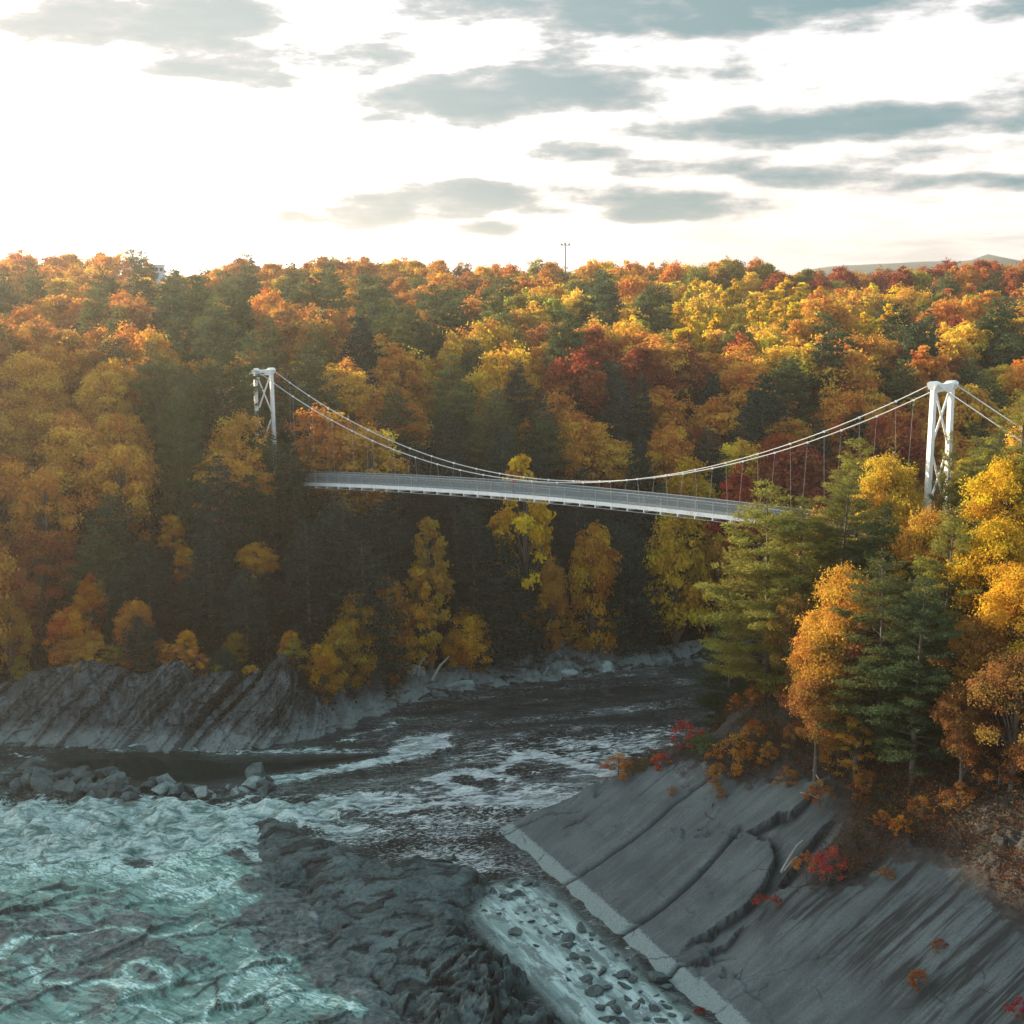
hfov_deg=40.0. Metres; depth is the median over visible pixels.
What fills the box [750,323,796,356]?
beech tree
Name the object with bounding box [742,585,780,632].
beech tree
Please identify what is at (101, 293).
pine tree
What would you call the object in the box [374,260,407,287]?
broadleaf tree
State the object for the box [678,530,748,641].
beech tree
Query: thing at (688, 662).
boulder
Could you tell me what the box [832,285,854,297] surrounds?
maple tree
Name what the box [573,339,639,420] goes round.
red maple
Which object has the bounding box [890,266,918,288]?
red maple
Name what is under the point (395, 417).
pine tree
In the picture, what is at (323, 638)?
spruce tree
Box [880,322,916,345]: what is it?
pine tree
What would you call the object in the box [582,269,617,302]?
pine tree
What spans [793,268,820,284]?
oak tree
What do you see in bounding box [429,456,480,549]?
spruce tree
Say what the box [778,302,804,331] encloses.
aspen tree
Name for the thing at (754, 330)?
maple tree
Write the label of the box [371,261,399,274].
oak tree
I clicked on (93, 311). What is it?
pine tree
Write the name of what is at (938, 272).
red maple
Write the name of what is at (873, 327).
aspen tree
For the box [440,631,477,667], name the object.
broadleaf tree
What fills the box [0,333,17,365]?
oak tree
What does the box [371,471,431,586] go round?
spruce tree
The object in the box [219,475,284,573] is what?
spruce tree
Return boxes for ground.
[0,276,984,685]
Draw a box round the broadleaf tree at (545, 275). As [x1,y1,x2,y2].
[530,268,564,288]
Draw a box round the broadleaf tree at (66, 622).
[40,606,90,666]
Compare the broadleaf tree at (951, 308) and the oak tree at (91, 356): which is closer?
the oak tree at (91, 356)
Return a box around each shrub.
[599,752,633,780]
[622,762,642,778]
[639,758,652,770]
[650,752,672,769]
[668,785,676,794]
[669,718,705,750]
[689,732,724,760]
[694,1006,706,1015]
[702,762,732,786]
[704,732,756,776]
[710,787,726,800]
[739,719,767,745]
[751,893,768,907]
[756,742,778,765]
[769,894,782,907]
[772,765,800,786]
[781,720,808,749]
[791,850,820,882]
[802,779,834,807]
[804,846,851,881]
[815,740,863,776]
[844,769,886,800]
[867,808,894,830]
[876,865,895,879]
[888,815,915,835]
[902,795,938,823]
[905,968,929,989]
[930,937,947,954]
[936,781,979,812]
[965,758,1022,791]
[1002,996,1023,1018]
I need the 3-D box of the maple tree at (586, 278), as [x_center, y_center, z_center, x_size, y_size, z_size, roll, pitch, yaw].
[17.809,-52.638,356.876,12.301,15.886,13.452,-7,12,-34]
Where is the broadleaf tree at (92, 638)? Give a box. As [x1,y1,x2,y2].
[69,629,110,663]
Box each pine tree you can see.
[0,270,23,316]
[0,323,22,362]
[0,541,12,556]
[20,262,48,308]
[60,525,135,628]
[71,286,111,333]
[74,494,146,577]
[82,264,124,300]
[84,280,112,302]
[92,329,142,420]
[97,296,114,316]
[101,276,125,291]
[101,306,141,341]
[122,248,138,273]
[123,267,161,306]
[125,340,187,480]
[127,251,159,289]
[131,288,151,307]
[136,350,193,463]
[141,282,197,350]
[145,367,211,494]
[148,384,212,541]
[150,365,216,461]
[154,269,188,299]
[155,288,179,310]
[159,315,190,370]
[167,339,194,373]
[170,334,274,493]
[173,277,220,338]
[174,274,214,328]
[179,422,221,506]
[180,307,237,408]
[185,295,247,352]
[190,360,224,441]
[198,268,211,286]
[210,277,266,307]
[211,269,239,304]
[216,271,228,285]
[217,285,255,351]
[225,290,259,326]
[232,330,284,458]
[233,265,263,296]
[241,252,260,276]
[244,431,299,539]
[254,317,288,445]
[267,343,343,469]
[269,311,299,345]
[279,282,298,305]
[282,262,301,290]
[283,271,336,311]
[288,323,339,426]
[310,309,340,362]
[312,263,343,294]
[320,266,351,313]
[347,275,383,335]
[350,275,366,288]
[352,301,376,351]
[355,270,373,286]
[369,276,395,312]
[369,385,430,474]
[370,313,394,340]
[370,314,430,387]
[382,312,426,408]
[384,306,430,358]
[391,298,403,306]
[400,303,435,389]
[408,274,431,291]
[415,291,429,311]
[417,282,456,332]
[421,288,473,400]
[424,379,484,462]
[425,354,477,452]
[449,289,480,306]
[450,337,488,429]
[461,387,527,478]
[471,392,525,470]
[475,276,506,302]
[476,286,507,322]
[493,278,518,321]
[500,273,521,292]
[501,325,518,343]
[521,411,571,505]
[535,307,598,413]
[564,275,587,297]
[572,289,606,325]
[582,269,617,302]
[587,271,625,311]
[592,294,620,330]
[628,275,673,332]
[648,307,677,335]
[658,286,679,328]
[689,604,756,727]
[690,479,829,697]
[733,494,843,669]
[739,630,774,694]
[767,357,819,436]
[791,468,892,628]
[801,330,850,436]
[808,311,845,343]
[811,548,944,760]
[815,436,895,577]
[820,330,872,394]
[830,491,858,566]
[835,503,922,639]
[848,576,973,785]
[875,300,891,330]
[875,358,926,450]
[878,303,918,341]
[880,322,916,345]
[889,305,945,407]
[897,500,988,684]
[926,276,943,300]
[928,430,966,593]
[929,270,962,299]
[939,520,1015,630]
[941,436,992,535]
[953,435,1015,527]
[954,422,992,465]
[955,356,990,395]
[959,387,1023,545]
[963,369,1008,443]
[975,270,1009,297]
[975,296,1022,370]
[986,331,1023,410]
[988,296,1023,319]
[988,422,1009,450]
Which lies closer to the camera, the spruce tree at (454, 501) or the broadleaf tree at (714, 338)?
the spruce tree at (454, 501)
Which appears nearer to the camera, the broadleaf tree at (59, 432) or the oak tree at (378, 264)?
the broadleaf tree at (59, 432)
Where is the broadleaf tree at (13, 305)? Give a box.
[0,295,26,315]
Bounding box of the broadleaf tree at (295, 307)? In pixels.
[288,289,333,310]
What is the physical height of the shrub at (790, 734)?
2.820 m
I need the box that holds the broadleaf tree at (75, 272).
[62,262,86,278]
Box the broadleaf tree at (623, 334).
[615,332,634,337]
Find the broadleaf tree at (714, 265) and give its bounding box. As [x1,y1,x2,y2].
[708,259,728,276]
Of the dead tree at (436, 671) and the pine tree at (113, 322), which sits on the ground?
the pine tree at (113, 322)
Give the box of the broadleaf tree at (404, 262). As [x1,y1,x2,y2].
[391,254,409,271]
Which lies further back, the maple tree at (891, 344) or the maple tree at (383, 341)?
the maple tree at (891, 344)
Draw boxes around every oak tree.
[0,319,30,354]
[0,328,12,349]
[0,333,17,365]
[0,417,72,519]
[7,656,29,677]
[8,262,36,289]
[13,317,54,355]
[13,667,34,683]
[16,289,33,303]
[27,324,95,406]
[37,288,85,306]
[40,273,73,286]
[49,319,71,331]
[49,630,93,669]
[67,345,127,423]
[69,272,90,285]
[70,348,118,423]
[87,251,113,273]
[87,334,133,368]
[97,303,161,335]
[99,642,129,666]
[106,277,134,290]
[112,648,157,673]
[114,290,162,332]
[131,378,193,433]
[164,644,195,664]
[191,661,210,674]
[199,278,222,297]
[204,661,228,699]
[216,264,253,284]
[219,352,287,443]
[221,259,266,283]
[227,257,257,279]
[229,316,265,342]
[244,306,275,334]
[251,265,264,274]
[256,312,310,366]
[261,300,279,314]
[269,277,297,294]
[270,299,303,323]
[277,638,307,671]
[279,313,346,368]
[296,262,315,281]
[299,301,349,336]
[300,256,326,270]
[311,309,351,359]
[314,252,343,277]
[317,253,340,263]
[336,307,355,324]
[352,257,379,280]
[353,255,374,275]
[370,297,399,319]
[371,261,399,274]
[379,267,405,293]
[387,276,412,295]
[388,290,419,307]
[393,299,421,320]
[405,278,424,285]
[408,286,429,306]
[410,261,450,278]
[416,308,448,333]
[420,390,438,450]
[424,268,449,282]
[433,276,470,309]
[452,259,473,277]
[452,300,483,329]
[455,271,484,282]
[458,294,494,307]
[461,275,485,298]
[468,320,508,334]
[474,278,497,297]
[479,306,525,341]
[502,290,555,323]
[507,307,537,346]
[518,320,571,355]
[524,255,549,278]
[533,293,569,310]
[537,262,564,284]
[560,279,587,293]
[561,270,573,281]
[564,285,590,299]
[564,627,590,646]
[584,273,624,295]
[598,263,622,273]
[619,305,639,315]
[642,260,668,280]
[658,329,692,345]
[662,301,679,316]
[680,262,714,289]
[696,265,716,279]
[706,261,715,268]
[711,256,748,303]
[713,322,758,355]
[745,260,761,274]
[751,262,784,281]
[753,592,815,704]
[776,669,847,782]
[782,607,869,756]
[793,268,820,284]
[793,560,896,703]
[815,267,833,281]
[830,278,855,293]
[851,268,871,288]
[863,265,895,291]
[897,267,938,297]
[916,460,958,502]
[922,292,954,308]
[925,616,1014,747]
[929,679,992,799]
[944,645,1023,790]
[951,456,987,502]
[959,293,990,312]
[971,313,1011,366]
[1000,261,1015,272]
[1007,296,1023,314]
[1008,255,1023,295]
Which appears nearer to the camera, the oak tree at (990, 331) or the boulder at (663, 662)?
the boulder at (663, 662)
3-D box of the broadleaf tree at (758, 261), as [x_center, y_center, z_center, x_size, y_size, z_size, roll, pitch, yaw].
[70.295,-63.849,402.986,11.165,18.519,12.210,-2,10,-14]
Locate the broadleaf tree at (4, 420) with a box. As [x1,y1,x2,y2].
[0,389,16,475]
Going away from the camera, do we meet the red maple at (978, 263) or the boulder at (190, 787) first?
the boulder at (190, 787)
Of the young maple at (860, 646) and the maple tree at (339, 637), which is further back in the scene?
the maple tree at (339, 637)
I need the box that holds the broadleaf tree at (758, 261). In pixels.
[746,256,767,269]
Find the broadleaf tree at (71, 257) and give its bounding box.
[59,252,86,271]
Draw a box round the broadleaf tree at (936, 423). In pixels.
[911,410,965,464]
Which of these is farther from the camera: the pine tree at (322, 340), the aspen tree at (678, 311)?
the aspen tree at (678, 311)
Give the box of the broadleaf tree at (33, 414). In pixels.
[7,404,57,513]
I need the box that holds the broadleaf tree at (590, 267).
[568,261,598,282]
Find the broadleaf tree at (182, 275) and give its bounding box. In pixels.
[158,272,189,284]
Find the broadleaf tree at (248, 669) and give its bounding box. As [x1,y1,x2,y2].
[241,665,258,675]
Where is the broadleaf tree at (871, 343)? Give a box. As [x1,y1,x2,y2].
[845,328,897,393]
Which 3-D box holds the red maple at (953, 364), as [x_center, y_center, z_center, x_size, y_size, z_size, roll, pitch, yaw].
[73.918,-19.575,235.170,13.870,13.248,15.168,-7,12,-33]
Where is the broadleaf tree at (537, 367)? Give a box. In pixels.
[523,342,558,412]
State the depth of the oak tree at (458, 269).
397.11 m
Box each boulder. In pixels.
[0,773,8,784]
[9,777,22,793]
[13,765,38,777]
[17,765,31,770]
[20,772,29,788]
[21,756,41,767]
[23,770,32,776]
[24,775,46,790]
[30,772,53,793]
[33,766,49,772]
[44,771,57,779]
[53,780,74,795]
[55,768,71,779]
[66,786,81,800]
[68,765,89,777]
[68,776,81,783]
[69,793,83,798]
[72,768,94,779]
[75,779,89,794]
[80,777,91,782]
[80,787,88,792]
[84,789,97,797]
[86,782,106,792]
[91,766,119,780]
[96,789,107,798]
[98,775,116,785]
[99,772,125,782]
[106,778,123,789]
[107,785,121,797]
[110,770,128,783]
[120,792,135,801]
[123,786,132,792]
[132,786,140,794]
[132,793,141,800]
[138,779,155,790]
[147,776,157,783]
[151,783,168,794]
[156,773,175,783]
[164,781,174,791]
[167,782,184,795]
[180,797,196,800]
[181,791,189,796]
[183,783,199,791]
[193,785,206,797]
[230,786,239,795]
[239,786,249,791]
[241,776,260,790]
[245,762,264,778]
[256,779,275,791]
[257,782,270,795]
[265,775,273,781]
[397,663,425,676]
[431,691,448,695]
[446,680,474,690]
[548,639,565,647]
[561,669,577,676]
[567,665,582,674]
[602,660,614,672]
[655,658,667,666]
[684,658,693,666]
[693,658,708,662]
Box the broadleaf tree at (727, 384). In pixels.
[699,359,797,436]
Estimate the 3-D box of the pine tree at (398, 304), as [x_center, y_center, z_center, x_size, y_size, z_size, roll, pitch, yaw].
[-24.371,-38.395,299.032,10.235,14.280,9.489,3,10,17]
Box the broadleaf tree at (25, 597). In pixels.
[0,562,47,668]
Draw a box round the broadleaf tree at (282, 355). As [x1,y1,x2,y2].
[264,338,298,370]
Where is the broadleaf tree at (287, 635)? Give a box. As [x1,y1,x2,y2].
[277,630,298,664]
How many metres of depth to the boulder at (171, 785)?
131.12 m
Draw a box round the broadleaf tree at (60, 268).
[46,265,72,274]
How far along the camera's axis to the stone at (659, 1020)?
90.97 m
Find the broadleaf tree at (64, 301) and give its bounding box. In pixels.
[39,294,77,326]
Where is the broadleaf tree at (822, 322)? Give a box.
[812,321,852,336]
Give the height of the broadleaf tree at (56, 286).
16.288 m
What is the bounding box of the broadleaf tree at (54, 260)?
[33,253,78,275]
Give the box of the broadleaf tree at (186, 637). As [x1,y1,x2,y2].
[174,629,196,658]
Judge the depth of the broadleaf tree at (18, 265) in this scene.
330.95 m
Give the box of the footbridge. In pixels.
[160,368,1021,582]
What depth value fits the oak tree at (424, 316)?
261.22 m
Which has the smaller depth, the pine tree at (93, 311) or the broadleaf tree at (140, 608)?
the broadleaf tree at (140, 608)
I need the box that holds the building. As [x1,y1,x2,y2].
[152,265,164,294]
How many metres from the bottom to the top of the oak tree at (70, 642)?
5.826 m
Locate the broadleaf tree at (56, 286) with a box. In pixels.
[40,276,83,299]
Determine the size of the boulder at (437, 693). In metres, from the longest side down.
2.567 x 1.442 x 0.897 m
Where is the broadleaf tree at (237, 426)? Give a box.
[201,407,278,512]
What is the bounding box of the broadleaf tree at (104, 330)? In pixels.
[84,324,113,336]
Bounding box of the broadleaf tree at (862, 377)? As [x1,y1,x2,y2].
[804,341,885,442]
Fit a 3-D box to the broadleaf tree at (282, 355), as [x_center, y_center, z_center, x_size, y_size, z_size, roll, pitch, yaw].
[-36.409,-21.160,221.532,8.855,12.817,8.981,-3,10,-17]
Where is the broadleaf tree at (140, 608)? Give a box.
[111,598,155,649]
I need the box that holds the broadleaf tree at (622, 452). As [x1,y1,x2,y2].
[581,437,643,510]
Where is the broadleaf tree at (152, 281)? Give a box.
[132,275,160,301]
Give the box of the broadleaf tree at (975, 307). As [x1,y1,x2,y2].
[961,296,990,321]
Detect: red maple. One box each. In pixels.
[6,527,84,631]
[531,347,610,430]
[567,324,619,417]
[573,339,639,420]
[610,343,685,435]
[661,343,715,425]
[665,426,725,483]
[670,337,697,388]
[678,342,699,422]
[701,463,771,621]
[722,330,759,401]
[744,430,820,531]
[749,444,848,561]
[756,272,801,305]
[797,341,815,426]
[801,274,834,295]
[815,444,877,494]
[827,264,863,289]
[830,269,862,290]
[860,265,906,293]
[861,403,935,482]
[880,284,922,299]
[884,346,930,375]
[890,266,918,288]
[914,319,931,333]
[915,262,935,281]
[926,264,949,293]
[926,278,955,297]
[934,257,960,272]
[935,355,990,396]
[937,288,965,300]
[938,314,972,330]
[963,259,993,283]
[980,260,1004,289]
[992,296,1023,309]
[997,264,1023,298]
[1010,290,1023,299]
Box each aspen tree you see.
[521,287,532,298]
[542,298,571,327]
[632,295,642,308]
[634,319,654,333]
[643,299,677,327]
[670,302,686,324]
[671,315,712,400]
[674,281,684,289]
[681,285,693,306]
[690,277,703,295]
[691,311,711,346]
[701,314,717,335]
[702,313,723,335]
[713,284,728,303]
[715,292,732,317]
[726,279,747,312]
[743,296,759,320]
[745,306,772,330]
[756,289,779,315]
[760,322,773,332]
[765,290,780,315]
[767,300,779,313]
[767,301,788,324]
[768,314,776,322]
[774,277,798,303]
[775,301,789,316]
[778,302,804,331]
[793,282,810,301]
[813,286,828,297]
[845,305,867,328]
[851,320,864,335]
[855,312,877,332]
[860,318,884,338]
[867,282,879,295]
[879,303,894,329]
[887,306,908,331]
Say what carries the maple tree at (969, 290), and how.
on the ground
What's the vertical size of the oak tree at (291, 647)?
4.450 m
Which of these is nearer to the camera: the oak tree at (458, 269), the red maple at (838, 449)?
the red maple at (838, 449)
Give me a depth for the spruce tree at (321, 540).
162.68 m
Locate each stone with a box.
[503,878,518,882]
[504,883,512,887]
[508,927,522,935]
[509,889,526,895]
[521,880,531,886]
[530,880,538,886]
[549,902,557,906]
[561,932,574,941]
[561,942,576,948]
[569,952,579,959]
[576,921,586,931]
[578,974,592,982]
[580,955,591,963]
[585,984,603,996]
[595,1004,605,1010]
[598,967,606,975]
[598,1015,616,1022]
[603,984,612,989]
[605,999,615,1005]
[610,1004,621,1013]
[616,969,629,978]
[616,1016,629,1023]
[617,981,631,989]
[624,995,631,1000]
[628,974,638,982]
[632,1002,640,1009]
[637,997,644,1003]
[647,970,668,982]
[648,1004,660,1011]
[653,1018,667,1022]
[657,984,673,989]
[661,1004,672,1009]
[668,1012,676,1016]
[683,1014,691,1020]
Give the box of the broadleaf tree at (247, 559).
[234,541,281,590]
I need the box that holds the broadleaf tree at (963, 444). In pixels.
[904,423,978,489]
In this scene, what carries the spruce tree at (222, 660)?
on the ground
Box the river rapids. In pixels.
[0,843,408,1023]
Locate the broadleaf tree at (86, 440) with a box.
[29,424,131,541]
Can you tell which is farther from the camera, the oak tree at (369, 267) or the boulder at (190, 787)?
the oak tree at (369, 267)
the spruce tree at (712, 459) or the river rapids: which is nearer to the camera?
the river rapids
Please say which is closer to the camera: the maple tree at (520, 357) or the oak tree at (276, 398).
the oak tree at (276, 398)
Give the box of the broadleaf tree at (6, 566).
[0,540,23,636]
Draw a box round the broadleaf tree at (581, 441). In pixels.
[554,410,624,505]
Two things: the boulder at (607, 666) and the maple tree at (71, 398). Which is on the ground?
the maple tree at (71, 398)
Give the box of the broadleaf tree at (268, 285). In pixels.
[263,274,286,288]
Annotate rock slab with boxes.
[499,507,1023,1023]
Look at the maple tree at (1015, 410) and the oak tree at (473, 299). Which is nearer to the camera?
the maple tree at (1015, 410)
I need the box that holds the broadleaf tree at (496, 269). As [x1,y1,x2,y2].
[488,261,505,280]
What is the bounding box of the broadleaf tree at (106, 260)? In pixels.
[85,247,134,281]
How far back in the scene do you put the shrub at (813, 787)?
104.44 m
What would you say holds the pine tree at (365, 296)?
on the ground
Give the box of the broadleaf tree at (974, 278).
[957,262,984,292]
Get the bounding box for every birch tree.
[403,565,445,670]
[406,516,454,669]
[486,453,555,624]
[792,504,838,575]
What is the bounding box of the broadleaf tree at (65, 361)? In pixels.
[21,342,84,414]
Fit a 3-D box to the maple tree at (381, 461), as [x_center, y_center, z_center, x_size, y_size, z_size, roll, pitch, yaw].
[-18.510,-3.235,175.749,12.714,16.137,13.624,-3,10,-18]
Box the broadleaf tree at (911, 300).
[889,286,924,324]
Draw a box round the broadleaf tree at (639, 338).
[610,326,671,396]
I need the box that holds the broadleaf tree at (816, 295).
[800,290,836,306]
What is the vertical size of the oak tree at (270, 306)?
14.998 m
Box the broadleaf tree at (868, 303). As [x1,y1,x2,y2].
[838,284,886,320]
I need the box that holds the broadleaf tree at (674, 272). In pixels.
[653,259,692,289]
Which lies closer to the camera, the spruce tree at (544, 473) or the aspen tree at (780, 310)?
the spruce tree at (544, 473)
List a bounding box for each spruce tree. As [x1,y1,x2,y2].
[96,560,156,644]
[96,639,121,665]
[115,616,166,680]
[124,540,177,634]
[184,455,253,573]
[205,644,240,688]
[216,566,273,660]
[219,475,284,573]
[268,442,319,551]
[270,366,308,459]
[272,519,342,645]
[297,670,310,697]
[302,512,352,622]
[316,631,328,649]
[324,538,416,698]
[334,493,430,662]
[337,315,384,422]
[339,362,384,423]
[360,414,405,513]
[363,306,383,336]
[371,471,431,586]
[397,444,447,564]
[405,532,447,631]
[413,408,476,499]
[424,439,484,516]
[426,506,519,671]
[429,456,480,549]
[429,470,488,595]
[459,532,547,681]
[472,437,529,559]
[480,421,525,531]
[499,358,539,451]
[513,502,572,580]
[517,542,570,630]
[521,446,564,562]
[523,393,561,477]
[553,503,592,612]
[559,466,612,558]
[578,521,665,659]
[586,360,623,436]
[590,508,629,607]
[596,380,647,489]
[598,360,634,468]
[609,539,678,653]
[616,434,660,548]
[624,375,656,484]
[636,483,686,591]
[689,372,728,444]
[689,425,732,538]
[690,517,731,562]
[711,520,752,561]
[720,407,761,495]
[737,372,790,453]
[740,543,772,601]
[772,356,812,428]
[806,418,835,495]
[838,411,874,480]
[870,367,901,408]
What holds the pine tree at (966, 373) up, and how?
on the ground
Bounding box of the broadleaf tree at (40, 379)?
[1,349,70,424]
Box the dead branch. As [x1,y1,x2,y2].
[780,840,802,872]
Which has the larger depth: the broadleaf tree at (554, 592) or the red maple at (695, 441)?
the red maple at (695, 441)
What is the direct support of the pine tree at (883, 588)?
on the rock slab
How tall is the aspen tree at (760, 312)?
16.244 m
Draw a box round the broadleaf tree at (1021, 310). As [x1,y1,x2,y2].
[996,299,1023,319]
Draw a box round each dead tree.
[417,655,426,675]
[431,656,449,679]
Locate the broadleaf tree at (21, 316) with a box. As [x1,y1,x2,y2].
[0,306,57,341]
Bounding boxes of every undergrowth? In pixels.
[0,433,910,723]
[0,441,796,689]
[3,440,920,695]
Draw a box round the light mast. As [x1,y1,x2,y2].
[560,243,570,273]
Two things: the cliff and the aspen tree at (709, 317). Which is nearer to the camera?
the cliff
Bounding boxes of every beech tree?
[281,357,343,407]
[321,363,344,415]
[372,344,444,404]
[461,340,543,432]
[467,314,526,353]
[513,300,551,347]
[526,278,573,324]
[531,289,556,306]
[561,285,592,329]
[563,519,624,656]
[612,315,649,336]
[617,300,632,308]
[638,512,714,647]
[653,454,722,573]
[657,282,677,298]
[668,284,703,305]
[673,265,693,281]
[675,289,725,328]
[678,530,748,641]
[701,280,719,306]
[712,437,771,504]
[717,303,752,333]
[731,287,756,305]
[738,272,762,292]
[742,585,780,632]
[746,291,763,299]
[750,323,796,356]
[761,335,843,413]
[827,290,848,303]
[851,447,930,572]
[883,281,929,318]
[919,322,950,344]
[934,319,1000,377]
[934,332,973,385]
[951,458,977,481]
[979,363,1019,416]
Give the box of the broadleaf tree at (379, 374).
[358,364,413,421]
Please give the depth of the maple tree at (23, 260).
372.53 m
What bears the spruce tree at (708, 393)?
on the ground
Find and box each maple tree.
[0,262,23,295]
[0,362,47,425]
[0,406,32,468]
[0,453,31,549]
[0,463,83,581]
[0,591,38,679]
[2,250,22,260]
[14,249,38,271]
[17,294,63,326]
[24,249,39,265]
[34,261,66,280]
[48,407,96,506]
[55,297,108,329]
[65,384,75,410]
[68,369,142,434]
[71,440,163,558]
[73,279,103,292]
[73,285,91,299]
[82,252,118,274]
[85,319,151,371]
[91,409,156,477]
[107,289,156,319]
[130,324,185,410]
[140,641,174,665]
[142,262,156,283]
[155,637,167,664]
[156,513,187,560]
[168,332,193,362]
[178,355,235,427]
[182,646,209,675]
[187,449,283,541]
[207,267,222,279]
[221,631,249,665]
[226,345,286,387]
[267,306,305,317]
[274,266,296,277]
[279,402,362,514]
[299,642,341,703]
[306,262,350,292]
[313,422,413,529]
[314,275,366,293]
[315,357,378,427]
[315,621,370,693]
[327,587,385,691]
[330,288,363,312]
[337,333,390,366]
[338,256,356,279]
[347,313,373,343]
[348,384,439,464]
[367,572,418,689]
[392,635,414,660]
[402,259,428,278]
[427,324,489,397]
[428,258,452,274]
[428,355,454,391]
[472,340,540,416]
[473,264,496,281]
[493,285,520,308]
[495,262,528,286]
[499,277,536,293]
[505,272,539,292]
[569,273,593,288]
[570,315,623,363]
[572,303,649,332]
[588,254,617,267]
[606,260,640,288]
[612,270,668,305]
[612,385,696,470]
[619,261,645,277]
[619,291,639,302]
[619,333,703,431]
[641,262,663,288]
[641,422,696,494]
[667,351,723,404]
[685,393,755,474]
[698,342,768,411]
[720,352,775,409]
[746,322,783,350]
[751,416,819,462]
[796,294,862,335]
[808,379,885,453]
[811,286,837,298]
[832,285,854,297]
[840,391,906,436]
[844,329,868,342]
[860,331,885,340]
[866,408,927,467]
[869,337,902,392]
[887,501,957,606]
[900,390,973,439]
[905,345,960,397]
[935,383,1004,440]
[937,509,1023,640]
[944,265,973,291]
[950,454,1023,561]
[952,297,969,305]
[961,283,977,299]
[967,561,1023,704]
[973,404,1023,447]
[977,290,1001,307]
[995,315,1023,366]
[996,356,1023,410]
[1009,283,1023,296]
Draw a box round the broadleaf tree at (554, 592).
[535,556,568,652]
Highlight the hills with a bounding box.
[812,254,1023,288]
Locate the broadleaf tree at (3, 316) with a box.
[0,313,7,321]
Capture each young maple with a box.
[727,693,742,710]
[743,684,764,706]
[773,684,787,711]
[831,623,894,742]
[834,713,875,779]
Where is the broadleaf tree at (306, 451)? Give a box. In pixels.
[298,424,372,513]
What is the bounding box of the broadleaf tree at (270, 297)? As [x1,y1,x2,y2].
[248,285,291,313]
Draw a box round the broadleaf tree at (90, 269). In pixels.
[85,262,111,279]
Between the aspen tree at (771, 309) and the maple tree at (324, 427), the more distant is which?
the aspen tree at (771, 309)
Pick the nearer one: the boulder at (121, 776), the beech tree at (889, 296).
the boulder at (121, 776)
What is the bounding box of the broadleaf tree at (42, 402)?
[0,387,70,464]
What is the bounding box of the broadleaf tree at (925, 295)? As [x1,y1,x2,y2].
[916,287,932,301]
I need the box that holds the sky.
[0,0,1023,275]
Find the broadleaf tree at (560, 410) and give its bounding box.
[517,390,586,478]
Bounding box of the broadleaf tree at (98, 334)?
[79,326,112,349]
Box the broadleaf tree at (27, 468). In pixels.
[0,453,37,553]
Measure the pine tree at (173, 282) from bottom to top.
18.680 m
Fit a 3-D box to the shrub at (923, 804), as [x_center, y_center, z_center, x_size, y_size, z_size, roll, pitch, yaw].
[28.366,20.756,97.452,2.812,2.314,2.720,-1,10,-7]
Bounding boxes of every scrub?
[604,494,1023,915]
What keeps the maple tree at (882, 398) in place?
on the ground
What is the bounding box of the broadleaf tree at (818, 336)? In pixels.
[811,331,861,386]
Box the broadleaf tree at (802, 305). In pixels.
[774,298,825,334]
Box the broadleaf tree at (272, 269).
[256,261,283,284]
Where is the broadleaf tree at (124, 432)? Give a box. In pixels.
[94,413,165,513]
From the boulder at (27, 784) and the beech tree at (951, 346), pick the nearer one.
the boulder at (27, 784)
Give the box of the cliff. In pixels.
[0,628,761,753]
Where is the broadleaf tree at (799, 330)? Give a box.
[780,318,815,348]
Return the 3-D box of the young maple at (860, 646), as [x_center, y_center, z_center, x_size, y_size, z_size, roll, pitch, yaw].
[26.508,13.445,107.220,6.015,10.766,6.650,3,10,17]
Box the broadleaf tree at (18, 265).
[1,257,31,288]
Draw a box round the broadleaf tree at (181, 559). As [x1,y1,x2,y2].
[171,544,195,580]
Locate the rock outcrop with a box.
[252,818,564,1023]
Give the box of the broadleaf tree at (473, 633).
[448,606,499,671]
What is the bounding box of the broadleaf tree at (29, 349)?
[22,344,39,354]
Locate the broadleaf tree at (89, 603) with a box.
[70,572,114,632]
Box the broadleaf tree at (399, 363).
[373,342,432,441]
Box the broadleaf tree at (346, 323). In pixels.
[341,308,371,329]
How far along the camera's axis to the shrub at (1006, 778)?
96.01 m
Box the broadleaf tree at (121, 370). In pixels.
[79,357,152,430]
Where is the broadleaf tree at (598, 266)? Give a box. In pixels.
[579,263,603,271]
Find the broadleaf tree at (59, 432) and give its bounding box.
[24,418,90,518]
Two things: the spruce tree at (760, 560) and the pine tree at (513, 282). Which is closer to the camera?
the spruce tree at (760, 560)
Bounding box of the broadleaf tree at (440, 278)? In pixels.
[418,272,461,300]
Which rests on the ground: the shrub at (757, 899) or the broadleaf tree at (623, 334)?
the broadleaf tree at (623, 334)
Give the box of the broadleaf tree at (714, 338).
[698,329,725,354]
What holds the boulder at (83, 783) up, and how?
in the river
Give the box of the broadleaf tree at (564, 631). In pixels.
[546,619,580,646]
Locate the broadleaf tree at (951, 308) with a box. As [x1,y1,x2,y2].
[916,293,976,327]
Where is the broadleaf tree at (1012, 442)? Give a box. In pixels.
[1002,421,1023,457]
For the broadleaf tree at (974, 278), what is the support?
on the ground
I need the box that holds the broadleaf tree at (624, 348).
[619,341,644,385]
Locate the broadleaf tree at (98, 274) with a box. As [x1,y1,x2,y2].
[90,271,110,281]
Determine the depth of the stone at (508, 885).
110.86 m
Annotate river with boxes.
[0,647,760,1023]
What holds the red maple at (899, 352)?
on the ground

